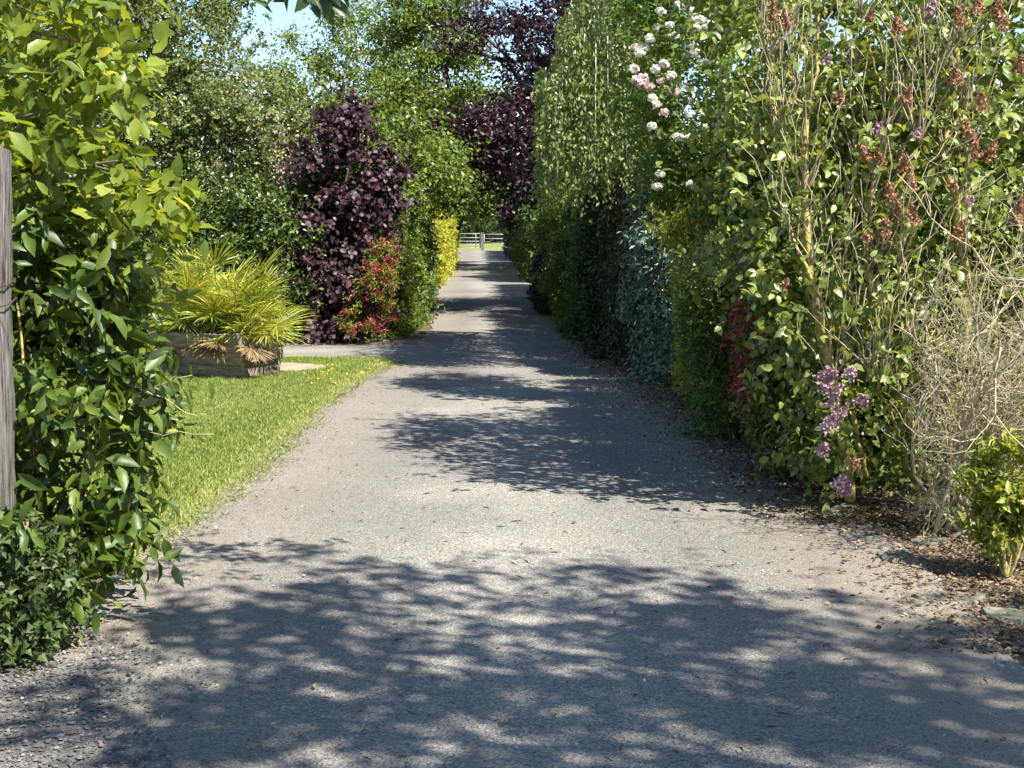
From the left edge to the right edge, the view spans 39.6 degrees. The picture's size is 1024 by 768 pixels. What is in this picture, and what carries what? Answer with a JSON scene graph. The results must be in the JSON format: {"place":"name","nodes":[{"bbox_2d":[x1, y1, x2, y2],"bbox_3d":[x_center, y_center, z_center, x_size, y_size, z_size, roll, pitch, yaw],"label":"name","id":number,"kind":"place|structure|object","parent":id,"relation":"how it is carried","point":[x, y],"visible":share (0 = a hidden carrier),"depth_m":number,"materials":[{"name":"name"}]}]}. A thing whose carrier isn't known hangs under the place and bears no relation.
{"place":"outdoors","nodes":[
{"label":"outdoors","id":0,"kind":"place"},
{"bbox_2d":[0,634,221,767],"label":"gravel apron","id":1,"kind":"object","parent":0,"point":[28,731],"visible":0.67,"depth_m":4.62,"materials":[{"name":"grey gravel"}]},
{"bbox_2d":[0,146,18,650],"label":"wooden post","id":2,"kind":"object","parent":1,"relation":"on","point":[7,438],"visible":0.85,"depth_m":5.17,"materials":[{"name":"grey wood"}]},
{"bbox_2d":[13,355,392,573],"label":"lawn","id":3,"kind":"structure","parent":0,"point":[236,446],"depth_m":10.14,"materials":[{"name":"green plant"}]},
{"bbox_2d":[0,0,218,286],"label":"tulip tree","id":4,"kind":"object","parent":3,"relation":"on","point":[88,72],"visible":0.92,"depth_m":5.64,"materials":[{"name":"green plant"}]},
{"bbox_2d":[144,325,285,379],"bbox_3d":[-3.219,-0.339,15.360,1.314,0.512,0.860,3,7,27],"label":"wooden planter","id":5,"kind":"object","parent":3,"relation":"on","point":[235,363],"visible":0.49,"depth_m":15.03,"materials":[{"name":"brown wood"}]},
{"bbox_2d":[138,235,315,362],"bbox_3d":[-3.162,-0.935,15.351,2.360,1.373,1.739,3,7,24],"label":"fan palm","id":6,"kind":"object","parent":5,"relation":"in","point":[211,304],"visible":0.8,"depth_m":14.99,"materials":[{"name":"green plant"}]},
{"bbox_2d":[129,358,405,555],"bbox_3d":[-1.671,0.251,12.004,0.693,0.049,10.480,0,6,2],"label":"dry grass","id":7,"kind":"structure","parent":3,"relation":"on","point":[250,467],"depth_m":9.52,"materials":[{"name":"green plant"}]},
{"bbox_2d":[280,362,324,371],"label":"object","id":8,"kind":"structure","parent":3,"relation":"on","point":[286,366],"depth_m":16.19,"materials":[{"name":"beige stone"}]},
{"bbox_2d":[19,0,1023,226],"label":"sky","id":9,"kind":"structure","parent":0,"point":[280,16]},
{"bbox_2d":[20,250,1023,666],"bbox_3d":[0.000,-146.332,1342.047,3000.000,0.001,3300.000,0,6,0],"label":"ground","id":10,"kind":"structure","parent":0,"point":[418,334],"depth_m":7.36,"materials":[{"name":"brown soil"}]},
{"bbox_2d":[0,491,105,677],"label":"ivy mound","id":11,"kind":"object","parent":10,"relation":"on","point":[44,621],"visible":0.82,"depth_m":5.17,"materials":[{"name":"green plant"}]},
{"bbox_2d":[0,118,216,635],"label":"broadleaf shrub","id":12,"kind":"object","parent":10,"relation":"on","point":[92,341],"visible":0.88,"depth_m":5.60,"materials":[{"name":"green plant"}]},
{"bbox_2d":[0,0,350,328],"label":"hawthorn","id":13,"kind":"object","parent":10,"relation":"on","point":[200,102],"visible":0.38,"depth_m":20.41,"materials":[{"name":"green plant"}]},
{"bbox_2d":[14,150,345,343],"bbox_3d":[-5.340,-1.880,19.767,6.156,2.677,3.285,0,6,0],"label":"holly shrub","id":14,"kind":"object","parent":10,"relation":"on","point":[244,206],"visible":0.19,"depth_m":19.27,"materials":[{"name":"green plant"}]},
{"bbox_2d":[31,339,420,358],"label":"side drive","id":15,"kind":"structure","parent":10,"relation":"on","point":[390,349],"depth_m":18.78,"materials":[{"name":"concrete"}]},
{"bbox_2d":[126,0,351,24],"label":"shade tree","id":16,"kind":"object","parent":10,"relation":"on","point":[326,8],"visible":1,"depth_m":3.32,"materials":[{"name":"green plant"}]},
{"bbox_2d":[254,0,416,159],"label":"ash tree","id":17,"kind":"object","parent":10,"relation":"on","point":[321,62],"visible":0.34,"depth_m":32.04,"materials":[{"name":"green plant"}]},
{"bbox_2d":[259,84,423,344],"bbox_3d":[-2.385,-2.350,19.901,2.310,3.657,2.189,0,6,0],"label":"purple hazel","id":18,"kind":"object","parent":10,"relation":"on","point":[353,208],"visible":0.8,"depth_m":19.62,"materials":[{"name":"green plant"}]},
{"bbox_2d":[285,99,416,338],"bbox_3d":[-2.322,-2.324,20.830,1.846,3.635,1.725,2,7,18],"label":"hornbeam hedge","id":19,"kind":"object","parent":10,"relation":"on","point":[356,166],"visible":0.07,"depth_m":20.50,"materials":[{"name":"green plant"}]},
{"bbox_2d":[332,229,404,342],"bbox_3d":[-1.956,-1.341,19.515,0.985,1.597,1.085,0,6,0],"label":"red pieris","id":20,"kind":"object","parent":10,"relation":"on","point":[369,281],"visible":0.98,"depth_m":19.33,"materials":[{"name":"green plant"}]},
{"bbox_2d":[316,146,445,325],"bbox_3d":[-2.627,-3.290,29.399,2.524,3.656,14.753,0,6,-2],"label":"lane hedge","id":21,"kind":"object","parent":10,"relation":"on","point":[430,291],"visible":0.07,"depth_m":25.13,"materials":[{"name":"green plant"}]},
{"bbox_2d":[333,125,435,336],"bbox_3d":[-1.984,-2.274,21.631,1.663,3.290,2.428,0,6,0],"label":"beech hedge","id":22,"kind":"object","parent":10,"relation":"on","point":[417,277],"visible":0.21,"depth_m":21.61,"materials":[{"name":"green plant"}]},
{"bbox_2d":[326,0,518,295],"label":"field maple","id":23,"kind":"object","parent":10,"relation":"on","point":[442,181],"visible":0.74,"depth_m":28.24,"materials":[{"name":"green plant"}]},
{"bbox_2d":[431,209,461,285],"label":"golden hedge","id":24,"kind":"object","parent":10,"relation":"on","point":[447,244],"visible":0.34,"depth_m":40.03,"materials":[{"name":"yellow plant"}]},
{"bbox_2d":[453,215,461,255],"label":"gateside hedge","id":25,"kind":"object","parent":10,"relation":"on","point":[459,242],"depth_m":79.11,"materials":[{"name":"green plant"}]},
{"bbox_2d":[452,81,509,243],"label":"roadside oak","id":26,"kind":"object","parent":10,"relation":"on","point":[479,213],"visible":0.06,"depth_m":60.11,"materials":[{"name":"green plant"}]},
{"bbox_2d":[500,228,514,260],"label":"gateside hedge","id":27,"kind":"object","parent":10,"relation":"on","point":[507,243],"visible":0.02,"depth_m":74.29,"materials":[{"name":"green plant"}]},
{"bbox_2d":[495,195,525,232],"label":"young copper beech","id":28,"kind":"object","parent":10,"relation":"on","point":[506,221],"visible":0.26,"depth_m":44.19,"materials":[{"name":"purple plant"}]},
{"bbox_2d":[472,74,565,241],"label":"hedgerow tree","id":29,"kind":"object","parent":10,"relation":"on","point":[488,203],"visible":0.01,"depth_m":52.36,"materials":[{"name":"green plant"}]},
{"bbox_2d":[369,0,696,222],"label":"copper beech","id":30,"kind":"object","parent":10,"relation":"on","point":[508,162],"visible":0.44,"depth_m":26.09,"materials":[{"name":"purple plant"}]},
{"bbox_2d":[508,176,562,282],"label":"distant hedge","id":31,"kind":"object","parent":10,"relation":"on","point":[522,253],"visible":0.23,"depth_m":41.92,"materials":[{"name":"green plant"}]},
{"bbox_2d":[52,250,1023,767],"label":"lane","id":32,"kind":"structure","parent":10,"relation":"on","point":[328,618],"depth_m":5.96,"materials":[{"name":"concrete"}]},
{"bbox_2d":[72,359,442,635],"bbox_3d":[-1.196,0.323,11.493,1.178,0.024,12.040,0,6,2],"label":"dry debris","id":33,"kind":"object","parent":32,"relation":"on","point":[232,517],"visible":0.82,"depth_m":7.54,"materials":[{"name":"brown plant"}]},
{"bbox_2d":[148,361,397,546],"bbox_3d":[-1.730,0.272,11.995,0.438,0.001,9.957,0,6,2],"label":"worn edge","id":34,"kind":"object","parent":32,"relation":"on","point":[229,493],"visible":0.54,"depth_m":9.10,"materials":[{"name":"brown soil"}]},
{"bbox_2d":[138,359,409,557],"bbox_3d":[-1.593,0.270,12.027,0.589,0.013,10.458,0,6,2],"label":"edge grit","id":35,"kind":"object","parent":32,"relation":"on","point":[181,536],"visible":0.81,"depth_m":9.48,"materials":[{"name":"grey gravel"}]},
{"bbox_2d":[481,232,483,250],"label":"gate post","id":36,"kind":"object","parent":32,"relation":"on","point":[482,241],"visible":1,"depth_m":97.42,"materials":[{"name":"grey wood"}]},
{"bbox_2d":[458,233,480,247],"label":"field gate","id":37,"kind":"structure","parent":36,"relation":"attached to","point":[471,241],"depth_m":97.50,"materials":[{"name":"wood"}]},
{"bbox_2d":[484,234,503,243],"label":"field fence","id":38,"kind":"object","parent":36,"relation":"attached to","point":[492,238],"visible":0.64,"depth_m":97.47,"materials":[{"name":"wood"}]},
{"bbox_2d":[13,371,1000,744],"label":"lane specks","id":39,"kind":"object","parent":32,"relation":"on","point":[483,517],"visible":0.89,"depth_m":5.86,"materials":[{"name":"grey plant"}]},
{"bbox_2d":[0,398,1023,764],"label":"dropped twigs","id":40,"kind":"object","parent":32,"relation":"on","point":[534,646],"depth_m":5.64,"materials":[{"name":"brown wood"}]},
{"bbox_2d":[54,659,1023,767],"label":"loose chippings","id":41,"kind":"object","parent":32,"relation":"on","point":[553,715],"visible":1,"depth_m":4.64,"materials":[{"name":"gravel"}]},
{"bbox_2d":[480,332,817,486],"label":"fallen petals","id":42,"kind":"object","parent":32,"relation":"on","point":[730,479],"visible":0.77,"depth_m":11.14,"materials":[{"name":"plant"}]},
{"bbox_2d":[881,551,909,562],"bbox_3d":[1.851,0.835,6.872,0.129,0.034,0.226,6,9,43],"label":"edging stone","id":43,"kind":"object","parent":32,"relation":"on","point":[891,556],"visible":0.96,"depth_m":6.84,"materials":[{"name":"stone"}]},
{"bbox_2d":[918,591,987,606],"bbox_3d":[1.910,0.923,6.105,0.321,0.028,0.170,-4,7,-31],"label":"edging stone","id":44,"kind":"object","parent":32,"relation":"on","point":[971,599],"visible":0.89,"depth_m":6.09,"materials":[{"name":"stone"}]},
{"bbox_2d":[525,234,557,315],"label":"barberry shrub","id":45,"kind":"object","parent":10,"relation":"on","point":[534,296],"visible":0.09,"depth_m":27.32,"materials":[{"name":"purple plant"}]},
{"bbox_2d":[521,173,590,286],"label":"mixed hedge","id":46,"kind":"object","parent":10,"relation":"on","point":[540,236],"visible":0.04,"depth_m":33.22,"materials":[{"name":"green plant"}]},
{"bbox_2d":[531,167,590,340],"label":"green hedge","id":47,"kind":"object","parent":10,"relation":"on","point":[565,287],"visible":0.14,"depth_m":21.08,"materials":[{"name":"green plant"}]},
{"bbox_2d":[533,174,591,324],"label":"lime hedge","id":48,"kind":"object","parent":10,"relation":"on","point":[551,226],"visible":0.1,"depth_m":24.20,"materials":[{"name":"green plant"}]},
{"bbox_2d":[527,0,686,236],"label":"weeping birch","id":49,"kind":"object","parent":10,"relation":"on","point":[575,99],"visible":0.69,"depth_m":15.15,"materials":[{"name":"green plant"}]},
{"bbox_2d":[564,157,691,354],"bbox_3d":[1.827,-1.835,18.759,2.305,3.041,2.896,0,6,0],"label":"laurel hedge","id":50,"kind":"object","parent":10,"relation":"on","point":[588,247],"visible":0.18,"depth_m":18.06,"materials":[{"name":"green plant"}]},
{"bbox_2d":[571,118,698,367],"bbox_3d":[1.872,-2.033,16.948,2.308,3.843,2.663,0,6,0],"label":"bronze hedge","id":51,"kind":"object","parent":10,"relation":"on","point":[615,348],"visible":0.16,"depth_m":16.74,"materials":[{"name":"green plant"}]},
{"bbox_2d":[607,120,698,384],"bbox_3d":[2.179,-1.591,15.141,2.246,3.217,2.525,0,6,0],"label":"elaeagnus hedge","id":52,"kind":"object","parent":10,"relation":"on","point":[642,301],"visible":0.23,"depth_m":14.86,"materials":[{"name":"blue plant"}]},
{"bbox_2d":[639,158,710,404],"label":"privet hedge","id":53,"kind":"object","parent":10,"relation":"on","point":[679,223],"visible":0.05,"depth_m":13.65,"materials":[{"name":"green plant"}]},
{"bbox_2d":[593,0,763,272],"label":"rambling rose","id":54,"kind":"object","parent":10,"relation":"on","point":[651,16],"visible":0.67,"depth_m":12.12,"materials":[{"name":"green plant"}]},
{"bbox_2d":[664,221,743,444],"bbox_3d":[1.383,-0.339,10.200,0.610,1.641,0.750,0,6,0],"label":"variegated shrub","id":55,"kind":"object","parent":10,"relation":"on","point":[704,365],"visible":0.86,"depth_m":10.08,"materials":[{"name":"green plant"}]},
{"bbox_2d":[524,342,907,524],"bbox_3d":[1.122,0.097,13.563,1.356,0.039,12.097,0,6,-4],"label":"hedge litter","id":56,"kind":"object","parent":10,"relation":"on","point":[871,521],"visible":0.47,"depth_m":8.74,"materials":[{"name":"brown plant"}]},
{"bbox_2d":[712,240,835,481],"bbox_3d":[1.744,-0.111,9.285,0.842,1.764,1.169,3,7,23],"label":"crimson weigela","id":57,"kind":"object","parent":10,"relation":"on","point":[753,415],"visible":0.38,"depth_m":9.11,"materials":[{"name":"green plant"}]},
{"bbox_2d":[544,339,1023,654],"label":"leaf litter","id":58,"kind":"object","parent":10,"relation":"on","point":[1007,594],"visible":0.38,"depth_m":6.59,"materials":[{"name":"brown plant"}]},
{"bbox_2d":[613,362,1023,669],"bbox_3d":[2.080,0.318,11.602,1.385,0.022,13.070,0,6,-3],"label":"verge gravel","id":59,"kind":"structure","parent":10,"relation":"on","point":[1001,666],"depth_m":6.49,"materials":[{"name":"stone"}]},
{"bbox_2d":[643,0,1023,511],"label":"lilac","id":60,"kind":"object","parent":10,"relation":"on","point":[897,104],"visible":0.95,"depth_m":7.86,"materials":[{"name":"green plant"}]},
{"bbox_2d":[828,502,857,513],"bbox_3d":[1.849,0.705,8.028,0.108,0.040,0.264,6,8,42],"label":"edging stone","id":61,"kind":"object","parent":10,"relation":"on","point":[846,505],"visible":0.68,"depth_m":8.05,"materials":[{"name":"stone"}]},
{"bbox_2d":[667,27,1023,456],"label":"philadelphus hedge","id":62,"kind":"object","parent":10,"relation":"on","point":[712,219],"visible":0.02,"depth_m":10.66,"materials":[{"name":"green plant"}]},
{"bbox_2d":[910,535,951,547],"bbox_3d":[2.121,0.801,7.205,0.190,0.030,0.190,6,9,43],"label":"edging stone","id":63,"kind":"object","parent":10,"relation":"on","point":[920,540],"visible":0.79,"depth_m":7.19,"materials":[{"name":"stone"}]},
{"bbox_2d":[869,102,1023,543],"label":"twiggy shrub","id":64,"kind":"object","parent":10,"relation":"on","point":[962,437],"visible":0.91,"depth_m":7.15,"materials":[{"name":"brown plant"}]},
{"bbox_2d":[950,418,1023,579],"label":"lime green shrub","id":65,"kind":"object","parent":10,"relation":"on","point":[1003,506],"visible":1,"depth_m":6.48,"materials":[{"name":"green plant"}]},
{"bbox_2d":[980,607,1023,628],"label":"edging stone","id":66,"kind":"object","parent":10,"relation":"on","point":[1016,616],"visible":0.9,"depth_m":5.81,"materials":[{"name":"stone"}]},
{"bbox_2d":[64,228,1022,249],"bbox_3d":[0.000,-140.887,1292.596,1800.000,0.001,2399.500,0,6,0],"label":"field","id":67,"kind":"structure","parent":0,"point":[493,246],"depth_m":118.19,"materials":[{"name":"green plant"}]},
{"bbox_2d":[459,214,500,243],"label":"distant tree","id":68,"kind":"object","parent":67,"relation":"on","point":[472,231],"visible":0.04,"depth_m":138.62,"materials":[{"name":"green plant"}]},
{"bbox_2d":[461,211,501,242],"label":"distant tree","id":69,"kind":"object","parent":67,"relation":"on","point":[463,229],"visible":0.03,"depth_m":146.51,"materials":[{"name":"green plant"}]},
{"bbox_2d":[460,210,504,242],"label":"distant tree","id":70,"kind":"object","parent":67,"relation":"on","point":[486,239],"visible":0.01,"depth_m":147.66,"materials":[{"name":"green plant"}]},
{"bbox_2d":[466,171,587,242],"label":"distant tree","id":71,"kind":"object","parent":67,"relation":"on","point":[496,228],"visible":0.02,"depth_m":137.70,"materials":[{"name":"green plant"}]}
]}

